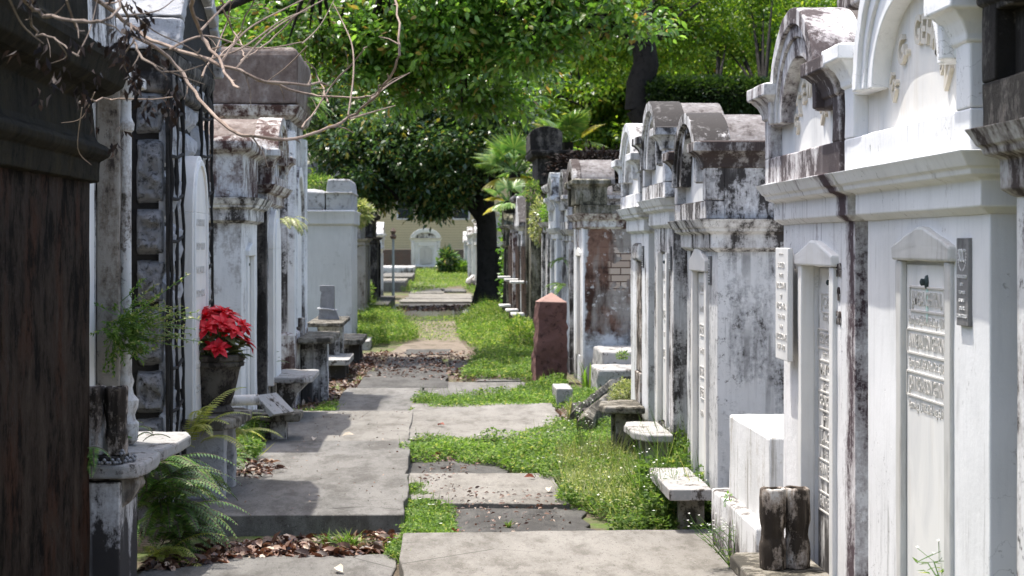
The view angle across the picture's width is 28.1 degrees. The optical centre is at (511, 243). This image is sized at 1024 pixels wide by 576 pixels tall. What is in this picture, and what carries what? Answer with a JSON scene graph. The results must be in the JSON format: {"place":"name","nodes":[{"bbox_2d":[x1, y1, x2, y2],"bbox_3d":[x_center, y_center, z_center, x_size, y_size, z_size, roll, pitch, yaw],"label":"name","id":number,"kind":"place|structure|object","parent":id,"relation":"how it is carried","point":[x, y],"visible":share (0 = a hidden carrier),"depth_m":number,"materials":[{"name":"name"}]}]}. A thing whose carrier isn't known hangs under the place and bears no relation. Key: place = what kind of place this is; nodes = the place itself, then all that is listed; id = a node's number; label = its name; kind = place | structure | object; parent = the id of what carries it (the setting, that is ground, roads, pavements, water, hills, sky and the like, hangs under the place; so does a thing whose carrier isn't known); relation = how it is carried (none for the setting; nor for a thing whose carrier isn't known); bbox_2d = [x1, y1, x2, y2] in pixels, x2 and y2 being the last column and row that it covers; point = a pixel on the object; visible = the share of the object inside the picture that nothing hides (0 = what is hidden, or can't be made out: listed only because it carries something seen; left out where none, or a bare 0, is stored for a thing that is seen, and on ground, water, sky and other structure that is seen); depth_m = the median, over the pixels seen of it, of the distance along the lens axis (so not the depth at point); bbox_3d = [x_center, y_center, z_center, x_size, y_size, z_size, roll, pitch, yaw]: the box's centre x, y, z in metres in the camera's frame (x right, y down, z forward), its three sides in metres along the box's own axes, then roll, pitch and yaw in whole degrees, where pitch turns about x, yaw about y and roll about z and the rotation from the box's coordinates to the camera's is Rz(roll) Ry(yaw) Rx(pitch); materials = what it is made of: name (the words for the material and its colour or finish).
{"place":"outdoors","nodes":[
{"label":"outdoors","id":0,"kind":"place"},
{"bbox_2d":[9,0,139,93],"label":"bare branch","id":1,"kind":"object","parent":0,"point":[31,8],"visible":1,"depth_m":4.61,"materials":[{"name":"brown plant"}]},
{"bbox_2d":[1,0,102,110],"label":"bare branch","id":2,"kind":"object","parent":1,"relation":"attached to","point":[81,51],"visible":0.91,"depth_m":4.85,"materials":[{"name":"brown plant"}]},
{"bbox_2d":[62,69,185,164],"bbox_3d":[-1.075,-0.352,5.595,0.213,0.264,0.537,0,0,-30],"label":"bare branch","id":3,"kind":"object","parent":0,"point":[112,147],"visible":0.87,"depth_m":5.65,"materials":[{"name":"brown plant"}]},
{"bbox_2d":[104,0,214,131],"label":"bare branch","id":4,"kind":"object","parent":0,"point":[135,87],"visible":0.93,"depth_m":4.96,"materials":[{"name":"brown plant"}]},
{"bbox_2d":[94,0,328,107],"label":"bare branch","id":5,"kind":"object","parent":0,"point":[135,28],"visible":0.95,"depth_m":5.55,"materials":[{"name":"brown wood"}]},
{"bbox_2d":[189,0,240,88],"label":"bare branch","id":6,"kind":"object","parent":5,"relation":"attached to","point":[199,28],"visible":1,"depth_m":5.30,"materials":[{"name":"brown wood"}]},
{"bbox_2d":[121,0,409,167],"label":"bare branch","id":7,"kind":"object","parent":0,"point":[204,105],"visible":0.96,"depth_m":6.03,"materials":[{"name":"brown wood"}]},
{"bbox_2d":[255,0,408,100],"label":"bare branch","id":8,"kind":"object","parent":7,"relation":"attached to","point":[306,93],"visible":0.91,"depth_m":6.29,"materials":[{"name":"brown wood"}]},
{"bbox_2d":[138,554,395,575],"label":"pavement","id":9,"kind":"structure","parent":0,"point":[355,565],"depth_m":10.01,"materials":[{"name":"grey concrete"}]},
{"bbox_2d":[142,533,224,565],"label":"fern","id":10,"kind":"object","parent":9,"relation":"on","point":[155,554],"visible":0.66,"depth_m":10.14,"materials":[{"name":"green plant"}]},
{"bbox_2d":[148,474,408,536],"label":"pavement","id":11,"kind":"structure","parent":0,"point":[332,506],"depth_m":11.64,"materials":[{"name":"grey concrete"}]},
{"bbox_2d":[236,440,410,474],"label":"pavement","id":12,"kind":"structure","parent":0,"point":[377,457],"depth_m":14.34,"materials":[{"name":"grey concrete"}]},
{"bbox_2d":[236,405,271,462],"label":"weeds","id":13,"kind":"object","parent":12,"relation":"on","point":[254,439],"visible":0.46,"depth_m":14.36,"materials":[{"name":"green plant"}]},
{"bbox_2d":[236,453,286,478],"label":"leaf litter","id":14,"kind":"object","parent":12,"relation":"on","point":[251,465],"visible":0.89,"depth_m":13.30,"materials":[{"name":"brown plant"}]},
{"bbox_2d":[262,410,412,440],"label":"pavement","id":15,"kind":"structure","parent":0,"point":[365,427],"depth_m":16.82,"materials":[{"name":"concrete"}]},
{"bbox_2d":[334,388,421,410],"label":"pavement","id":16,"kind":"structure","parent":0,"point":[371,399],"depth_m":20.31,"materials":[{"name":"grey concrete"}]},
{"bbox_2d":[137,272,633,575],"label":"ground","id":17,"kind":"structure","parent":0,"point":[596,523],"depth_m":19.47,"materials":[{"name":"soil"}]},
{"bbox_2d":[0,0,130,575],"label":"dark tomb","id":18,"kind":"object","parent":17,"relation":"on","point":[49,174],"visible":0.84,"depth_m":7.76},
{"bbox_2d":[87,0,190,575],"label":"column tomb","id":19,"kind":"object","parent":17,"relation":"on","point":[114,490],"depth_m":9.71,"materials":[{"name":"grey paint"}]},
{"bbox_2d":[89,452,128,463],"bbox_3d":[-1.793,0.947,9.011,0.191,0.037,0.182,0,0,-2],"label":"vase base","id":20,"kind":"object","parent":19,"relation":"on","point":[107,458],"visible":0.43,"depth_m":8.93,"materials":[{"name":"stone"}]},
{"bbox_2d":[89,385,128,455],"bbox_3d":[-1.787,0.778,9.002,0.193,0.305,0.125,0,0,4],"label":"flower vase","id":21,"kind":"object","parent":20,"relation":"on","point":[109,404],"visible":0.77,"depth_m":8.95,"materials":[{"name":"stone"}]},
{"bbox_2d":[89,277,160,376],"bbox_3d":[-1.834,0.395,9.648,0.383,0.474,0.404,0,0,-14],"label":"wall plant","id":22,"kind":"object","parent":19,"relation":"attached to","point":[131,334],"depth_m":9.58,"materials":[{"name":"green plant"}]},
{"bbox_2d":[127,273,201,356],"bbox_3d":[-1.654,0.337,9.685,0.387,0.405,0.268,0,0,-2],"label":"wall plant","id":23,"kind":"object","parent":19,"relation":"attached to","point":[157,320],"depth_m":9.66,"materials":[{"name":"green plant"}]},
{"bbox_2d":[137,466,230,526],"bbox_3d":[-1.660,1.270,10.208,0.519,0.299,0.759,0,0,-2],"label":"fern","id":24,"kind":"object","parent":19,"relation":"attached to","point":[147,494],"visible":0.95,"depth_m":10.18,"materials":[{"name":"green plant"}]},
{"bbox_2d":[143,453,238,499],"bbox_3d":[-1.754,1.226,10.576,0.544,0.330,0.847,0,0,22],"label":"fern","id":25,"kind":"object","parent":19,"relation":"attached to","point":[170,464],"visible":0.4,"depth_m":10.53,"materials":[{"name":"green plant"}]},
{"bbox_2d":[115,0,251,533],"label":"rock faced tomb","id":26,"kind":"object","parent":17,"relation":"on","point":[173,188],"visible":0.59,"depth_m":11.46,"materials":[{"name":"stone"}]},
{"bbox_2d":[149,387,249,477],"bbox_3d":[-1.738,1.066,11.533,0.520,0.467,0.695,0,0,-2],"label":"fern","id":27,"kind":"object","parent":26,"relation":"attached to","point":[200,425],"visible":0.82,"depth_m":11.56,"materials":[{"name":"green plant"}]},
{"bbox_2d":[199,304,255,413],"bbox_3d":[-1.798,0.694,12.349,0.515,0.652,0.509,0,0,-31],"label":"potted poinsettia","id":28,"kind":"object","parent":26,"relation":"on","point":[220,366],"visible":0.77,"depth_m":12.22,"materials":[{"name":"plant"}]},
{"bbox_2d":[142,512,225,553],"bbox_3d":[-1.671,1.502,10.425,0.433,0.243,0.576,0,0,-2],"label":"fern","id":29,"kind":"object","parent":17,"relation":"on","point":[168,533],"visible":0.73,"depth_m":10.35,"materials":[{"name":"green plant"}]},
{"bbox_2d":[137,493,250,547],"bbox_3d":[-1.708,1.419,10.440,0.619,0.276,0.600,0,0,27],"label":"fern","id":30,"kind":"object","parent":17,"relation":"on","point":[169,511],"visible":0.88,"depth_m":10.34,"materials":[{"name":"green plant"}]},
{"bbox_2d":[208,136,302,439],"bbox_3d":[-2.992,0.423,15.862,2.737,2.460,1.568,0,0,-2],"label":"box tomb","id":31,"kind":"object","parent":17,"relation":"on","point":[240,207],"visible":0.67,"depth_m":15.24,"materials":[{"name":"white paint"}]},
{"bbox_2d":[259,393,293,416],"bbox_3d":[-1.801,1.220,15.476,0.186,0.158,0.320,0,0,23],"label":"marble book","id":32,"kind":"object","parent":31,"relation":"on","point":[273,404],"visible":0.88,"depth_m":15.44,"materials":[{"name":"grey stone"}]},
{"bbox_2d":[203,118,318,408],"bbox_3d":[-3.030,0.290,17.501,2.672,2.728,2.019,0,0,-2],"label":"barrel vault tomb","id":33,"kind":"object","parent":17,"relation":"on","point":[287,386],"visible":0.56,"depth_m":17.18,"materials":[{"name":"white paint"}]},
{"bbox_2d":[137,529,401,571],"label":"leaf litter","id":34,"kind":"object","parent":17,"relation":"on","point":[266,546],"visible":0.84,"depth_m":10.49,"materials":[{"name":"brown plant"}]},
{"bbox_2d":[209,47,339,408],"bbox_3d":[-3.414,-0.113,20.539,3.303,3.553,2.099,0,0,-2],"label":"tall tomb","id":35,"kind":"object","parent":17,"relation":"on","point":[292,108],"visible":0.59,"depth_m":19.63,"materials":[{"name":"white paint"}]},
{"bbox_2d":[215,0,333,185],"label":"background tree","id":36,"kind":"object","parent":17,"relation":"on","point":[229,39],"depth_m":60.67,"materials":[{"name":"green plant"}]},
{"bbox_2d":[307,316,349,368],"bbox_3d":[-2.251,1.295,25.236,0.437,0.719,2.208,0,0,-2],"label":"stone bench","id":37,"kind":"object","parent":17,"relation":"on","point":[336,347],"visible":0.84,"depth_m":24.58,"materials":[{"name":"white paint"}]},
{"bbox_2d":[317,285,339,319],"bbox_3d":[-2.265,0.730,25.235,0.280,0.420,0.181,0,0,-2],"label":"headstone","id":38,"kind":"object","parent":37,"relation":"on","point":[327,310],"depth_m":25.18,"materials":[{"name":"stone"}]},
{"bbox_2d":[307,179,360,333],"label":"grey block tomb","id":39,"kind":"object","parent":17,"relation":"on","point":[333,216],"visible":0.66,"depth_m":31.92,"materials":[{"name":"stone"}]},
{"bbox_2d":[328,353,353,380],"bbox_3d":[-2.065,1.495,24.242,0.337,0.318,1.407,0,0,-2],"label":"stone bench","id":40,"kind":"object","parent":17,"relation":"on","point":[339,364],"visible":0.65,"depth_m":23.82,"materials":[{"name":"stone"}]},
{"bbox_2d":[295,350,390,410],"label":"leaf litter","id":41,"kind":"object","parent":17,"relation":"on","point":[334,391],"visible":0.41,"depth_m":23.25,"materials":[{"name":"brown plant"}]},
{"bbox_2d":[344,333,366,363],"bbox_3d":[-2.169,1.456,27.639,0.377,0.400,1.806,0,0,-2],"label":"stone bench","id":42,"kind":"object","parent":17,"relation":"on","point":[353,343],"visible":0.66,"depth_m":27.10,"materials":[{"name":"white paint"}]},
{"bbox_2d":[357,227,371,312],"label":"flat tomb","id":43,"kind":"object","parent":17,"relation":"on","point":[363,265],"visible":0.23,"depth_m":43.41,"materials":[{"name":"grey stone"}]},
{"bbox_2d":[365,215,382,299],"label":"flat tomb","id":44,"kind":"object","parent":17,"relation":"on","point":[375,253],"visible":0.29,"depth_m":49.96,"materials":[{"name":"stone"}]},
{"bbox_2d":[351,295,425,345],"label":"weeds","id":45,"kind":"object","parent":17,"relation":"on","point":[382,324],"visible":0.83,"depth_m":34.82,"materials":[{"name":"green plant"}]},
{"bbox_2d":[381,475,461,563],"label":"weeds","id":46,"kind":"object","parent":17,"relation":"on","point":[423,515],"visible":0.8,"depth_m":11.43,"materials":[{"name":"green plant"}]},
{"bbox_2d":[409,228,441,269],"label":"gabled tomb","id":47,"kind":"object","parent":17,"relation":"on","point":[425,244],"visible":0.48,"depth_m":118.87,"materials":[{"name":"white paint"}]},
{"bbox_2d":[406,314,459,340],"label":"weeds","id":48,"kind":"object","parent":17,"relation":"on","point":[429,332],"visible":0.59,"depth_m":38.97,"materials":[{"name":"green plant"}]},
{"bbox_2d":[400,272,475,292],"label":"weeds","id":49,"kind":"object","parent":17,"relation":"on","point":[428,281],"visible":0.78,"depth_m":77.36,"materials":[{"name":"green plant"}]},
{"bbox_2d":[303,61,574,305],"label":"magnolia tree","id":50,"kind":"object","parent":17,"relation":"on","point":[425,167],"visible":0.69,"depth_m":50.37,"materials":[{"name":"green plant"}]},
{"bbox_2d":[360,350,528,381],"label":"leaf litter","id":51,"kind":"object","parent":17,"relation":"on","point":[400,358],"visible":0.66,"depth_m":26.34,"materials":[{"name":"brown plant"}]},
{"bbox_2d":[434,244,464,272],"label":"palmetto","id":52,"kind":"object","parent":17,"relation":"on","point":[448,255],"visible":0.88,"depth_m":101.30,"materials":[{"name":"green plant"}]},
{"bbox_2d":[215,0,698,136],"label":"broadleaf tree","id":53,"kind":"object","parent":17,"relation":"on","point":[443,43],"visible":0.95,"depth_m":27.21,"materials":[{"name":"green plant"}]},
{"bbox_2d":[450,297,522,352],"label":"weeds","id":54,"kind":"object","parent":17,"relation":"on","point":[481,322],"visible":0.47,"depth_m":36.42,"materials":[{"name":"green plant"}]},
{"bbox_2d":[408,369,570,409],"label":"weeds","id":55,"kind":"object","parent":17,"relation":"on","point":[533,392],"visible":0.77,"depth_m":19.84,"materials":[{"name":"green plant"}]},
{"bbox_2d":[458,336,533,380],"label":"weeds","id":56,"kind":"object","parent":17,"relation":"on","point":[512,361],"visible":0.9,"depth_m":24.80,"materials":[{"name":"green plant"}]},
{"bbox_2d":[472,129,531,196],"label":"fan palm","id":57,"kind":"object","parent":17,"relation":"on","point":[500,150],"visible":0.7,"depth_m":45.64,"materials":[{"name":"green plant"}]},
{"bbox_2d":[483,178,525,311],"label":"fan palm","id":58,"kind":"object","parent":17,"relation":"on","point":[506,206],"visible":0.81,"depth_m":43.25,"materials":[{"name":"green plant"}]},
{"bbox_2d":[499,210,514,312],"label":"barrel vault tomb","id":59,"kind":"object","parent":17,"relation":"on","point":[508,218],"visible":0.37,"depth_m":42.81,"materials":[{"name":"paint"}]},
{"bbox_2d":[507,196,517,316],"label":"flat tomb","id":60,"kind":"object","parent":17,"relation":"on","point":[513,234],"visible":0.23,"depth_m":39.02,"materials":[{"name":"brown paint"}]},
{"bbox_2d":[504,246,520,311],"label":"tomb","id":61,"kind":"object","parent":17,"relation":"on","point":[517,268],"visible":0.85,"depth_m":35.22,"materials":[{"name":"stone"}]},
{"bbox_2d":[498,313,534,349],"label":"weed bush","id":62,"kind":"object","parent":17,"relation":"on","point":[519,322],"visible":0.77,"depth_m":29.16,"materials":[{"name":"green plant"}]},
{"bbox_2d":[509,246,526,328],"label":"tomb","id":63,"kind":"object","parent":17,"relation":"on","point":[523,282],"visible":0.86,"depth_m":33.31,"materials":[{"name":"stone"}]},
{"bbox_2d":[514,196,525,309],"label":"pediment tomb","id":64,"kind":"object","parent":17,"relation":"on","point":[520,220],"visible":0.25,"depth_m":36.51,"materials":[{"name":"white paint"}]},
{"bbox_2d":[531,293,567,380],"bbox_3d":[0.433,1.109,23.460,0.400,1.088,0.418,2,-1,-8],"label":"granite post","id":65,"kind":"object","parent":17,"relation":"on","point":[549,352],"visible":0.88,"depth_m":23.29,"materials":[{"name":"red stone"}]},
{"bbox_2d":[543,172,562,298],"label":"barrel vault tomb","id":66,"kind":"object","parent":17,"relation":"on","point":[556,239],"visible":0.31,"depth_m":27.46,"materials":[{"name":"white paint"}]},
{"bbox_2d":[398,413,711,529],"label":"weeds","id":67,"kind":"object","parent":17,"relation":"on","point":[509,452],"visible":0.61,"depth_m":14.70,"materials":[{"name":"green plant"}]},
{"bbox_2d":[522,126,619,325],"bbox_3d":[1.816,-0.115,34.089,3.218,3.558,2.219,0,0,-2],"label":"flat tomb","id":68,"kind":"object","parent":17,"relation":"on","point":[543,143],"visible":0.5,"depth_m":33.06,"materials":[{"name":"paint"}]},
{"bbox_2d":[541,139,618,182],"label":"dead vine","id":69,"kind":"object","parent":68,"relation":"attached to","point":[603,152],"visible":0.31,"depth_m":32.84,"materials":[{"name":"brown plant"}]},
{"bbox_2d":[534,107,607,149],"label":"fan palm","id":70,"kind":"object","parent":17,"relation":"on","point":[578,121],"visible":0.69,"depth_m":46.29,"materials":[{"name":"green plant"}]},
{"bbox_2d":[537,183,620,297],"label":"flat tomb","id":71,"kind":"object","parent":17,"relation":"on","point":[545,253],"visible":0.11,"depth_m":30.15,"materials":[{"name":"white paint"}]},
{"bbox_2d":[526,192,546,247],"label":"weed bush","id":72,"kind":"object","parent":71,"relation":"attached to","point":[539,228],"visible":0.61,"depth_m":31.14,"materials":[{"name":"green plant"}]},
{"bbox_2d":[556,379,610,423],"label":"weeds","id":73,"kind":"object","parent":17,"relation":"on","point":[580,394],"visible":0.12,"depth_m":20.03,"materials":[{"name":"green plant"}]},
{"bbox_2d":[554,169,620,373],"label":"barrel vault tomb","id":74,"kind":"object","parent":17,"relation":"on","point":[566,231],"visible":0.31,"depth_m":25.23,"materials":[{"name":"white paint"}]},
{"bbox_2d":[552,345,630,430],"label":"stone blocks","id":75,"kind":"object","parent":17,"relation":"on","point":[606,365],"visible":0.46,"depth_m":20.30,"materials":[{"name":"stone"}]},
{"bbox_2d":[607,376,630,399],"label":"weed bush","id":76,"kind":"object","parent":75,"relation":"on","point":[622,383],"visible":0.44,"depth_m":16.58,"materials":[{"name":"green plant"}]},
{"bbox_2d":[564,159,630,383],"bbox_3d":[1.966,0.341,23.686,2.654,2.623,1.769,0,0,-2],"label":"barrel vault tomb","id":77,"kind":"object","parent":17,"relation":"on","point":[602,276],"visible":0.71,"depth_m":22.88,"materials":[{"name":"stone"}]},
{"bbox_2d":[508,3,734,172],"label":"background tree","id":78,"kind":"object","parent":17,"relation":"on","point":[577,92],"visible":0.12,"depth_m":59.80,"materials":[{"name":"green plant"}]},
{"bbox_2d":[599,123,654,452],"bbox_3d":[1.932,0.380,15.306,2.647,2.545,1.620,0,0,-2],"label":"barrel vault tomb","id":79,"kind":"object","parent":17,"relation":"on","point":[630,212],"visible":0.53,"depth_m":14.94,"materials":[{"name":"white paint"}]},
{"bbox_2d":[467,0,836,122],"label":"live oak","id":80,"kind":"object","parent":17,"relation":"on","point":[706,27],"visible":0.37,"depth_m":45.19,"materials":[{"name":"green plant"}]},
{"bbox_2d":[644,73,770,114],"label":"resurrection ferns","id":81,"kind":"object","parent":80,"relation":"attached to","point":[694,83],"visible":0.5,"depth_m":42.75,"materials":[{"name":"green plant"}]},
{"bbox_2d":[609,394,711,529],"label":"weeds","id":82,"kind":"object","parent":17,"relation":"on","point":[679,455],"visible":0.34,"depth_m":11.80,"materials":[{"name":"green plant"}]},
{"bbox_2d":[624,101,723,465],"bbox_3d":[2.020,0.355,13.538,2.602,2.595,1.799,0,0,-2],"label":"barrel vault tomb","id":83,"kind":"object","parent":17,"relation":"on","point":[653,143],"visible":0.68,"depth_m":13.26,"materials":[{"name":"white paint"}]},
{"bbox_2d":[648,113,783,529],"bbox_3d":[2.093,0.455,11.674,2.592,2.396,1.654,0,0,-2],"label":"barrel vault tomb","id":84,"kind":"object","parent":17,"relation":"on","point":[727,227],"visible":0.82,"depth_m":11.01,"materials":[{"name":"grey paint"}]},
{"bbox_2d":[712,414,783,561],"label":"coping block","id":85,"kind":"structure","parent":17,"relation":"on","point":[756,451],"depth_m":9.61,"materials":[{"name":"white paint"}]},
{"bbox_2d":[730,0,867,575],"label":"barrel vault tomb","id":86,"kind":"object","parent":17,"relation":"on","point":[797,101],"visible":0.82,"depth_m":8.00,"materials":[{"name":"white paint"}]},
{"bbox_2d":[759,485,810,570],"bbox_3d":[1.058,1.104,7.944,0.196,0.315,0.127,0,0,-10],"label":"flower vase","id":87,"kind":"object","parent":86,"relation":"on","point":[786,508],"visible":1,"depth_m":7.89,"materials":[{"name":"stone"}]},
{"bbox_2d":[821,0,1016,575],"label":"barrel vault tomb","id":88,"kind":"object","parent":17,"relation":"on","point":[919,178],"visible":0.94,"depth_m":6.16,"materials":[{"name":"stone"}]},
{"bbox_2d":[965,0,1023,575],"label":"barrel vault tomb","id":89,"kind":"object","parent":17,"relation":"on","point":[999,134],"visible":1,"depth_m":5.26,"materials":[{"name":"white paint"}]},
{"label":"flat tomb","id":90,"kind":"object","parent":17,"relation":"on","visible":0},
{"bbox_2d":[357,197,376,229],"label":"shrub","id":91,"kind":"object","parent":90,"relation":"on","point":[365,207],"visible":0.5,"depth_m":37.96,"materials":[{"name":"green plant"}]},
{"bbox_2d":[357,371,447,389],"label":"pavement","id":92,"kind":"structure","parent":0,"point":[394,381],"depth_m":23.20,"materials":[{"name":"concrete"}]},
{"bbox_2d":[307,162,523,248],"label":"clapboard house","id":93,"kind":"structure","parent":0,"point":[452,234],"depth_m":139.84,"materials":[{"name":"beige wood"}]},
{"bbox_2d":[383,249,463,265],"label":"brick wall","id":94,"kind":"structure","parent":0,"point":[402,256],"depth_m":133.82,"materials":[{"name":"brown brick"}]},
{"bbox_2d":[387,321,469,356],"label":"dirt path","id":95,"kind":"structure","parent":0,"point":[448,343],"depth_m":32.59,"materials":[{"name":"beige soil"}]},
{"bbox_2d":[408,455,509,472],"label":"pavement","id":96,"kind":"structure","parent":0,"point":[484,467],"depth_m":14.50,"materials":[{"name":"concrete"}]},
{"bbox_2d":[423,382,525,402],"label":"pavement","id":97,"kind":"structure","parent":0,"point":[454,386],"depth_m":22.30,"materials":[{"name":"grey concrete"}]},
{"bbox_2d":[411,403,561,420],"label":"pavement","id":98,"kind":"structure","parent":0,"point":[496,411],"depth_m":18.45,"materials":[{"name":"concrete"}]},
{"bbox_2d":[409,420,566,444],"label":"pavement","id":99,"kind":"structure","parent":0,"point":[464,428],"depth_m":16.95,"materials":[{"name":"concrete"}]},
{"bbox_2d":[408,473,569,508],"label":"pavement","id":100,"kind":"structure","parent":0,"point":[520,484],"depth_m":12.89,"materials":[{"name":"concrete"}]},
{"bbox_2d":[410,451,570,531],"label":"leaf litter","id":101,"kind":"object","parent":100,"relation":"on","point":[501,495],"visible":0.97,"depth_m":12.46,"materials":[{"name":"brown plant"}]},
{"bbox_2d":[395,507,594,533],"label":"pavement","id":102,"kind":"structure","parent":0,"point":[574,516],"depth_m":11.67,"materials":[{"name":"concrete"}]},
{"bbox_2d":[399,529,736,575],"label":"pavement","id":103,"kind":"structure","parent":0,"point":[688,552],"depth_m":10.03,"materials":[{"name":"concrete"}]},
{"bbox_2d":[687,513,735,566],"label":"daisy plant","id":104,"kind":"object","parent":103,"relation":"on","point":[719,551],"visible":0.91,"depth_m":9.57,"materials":[{"name":"green plant"}]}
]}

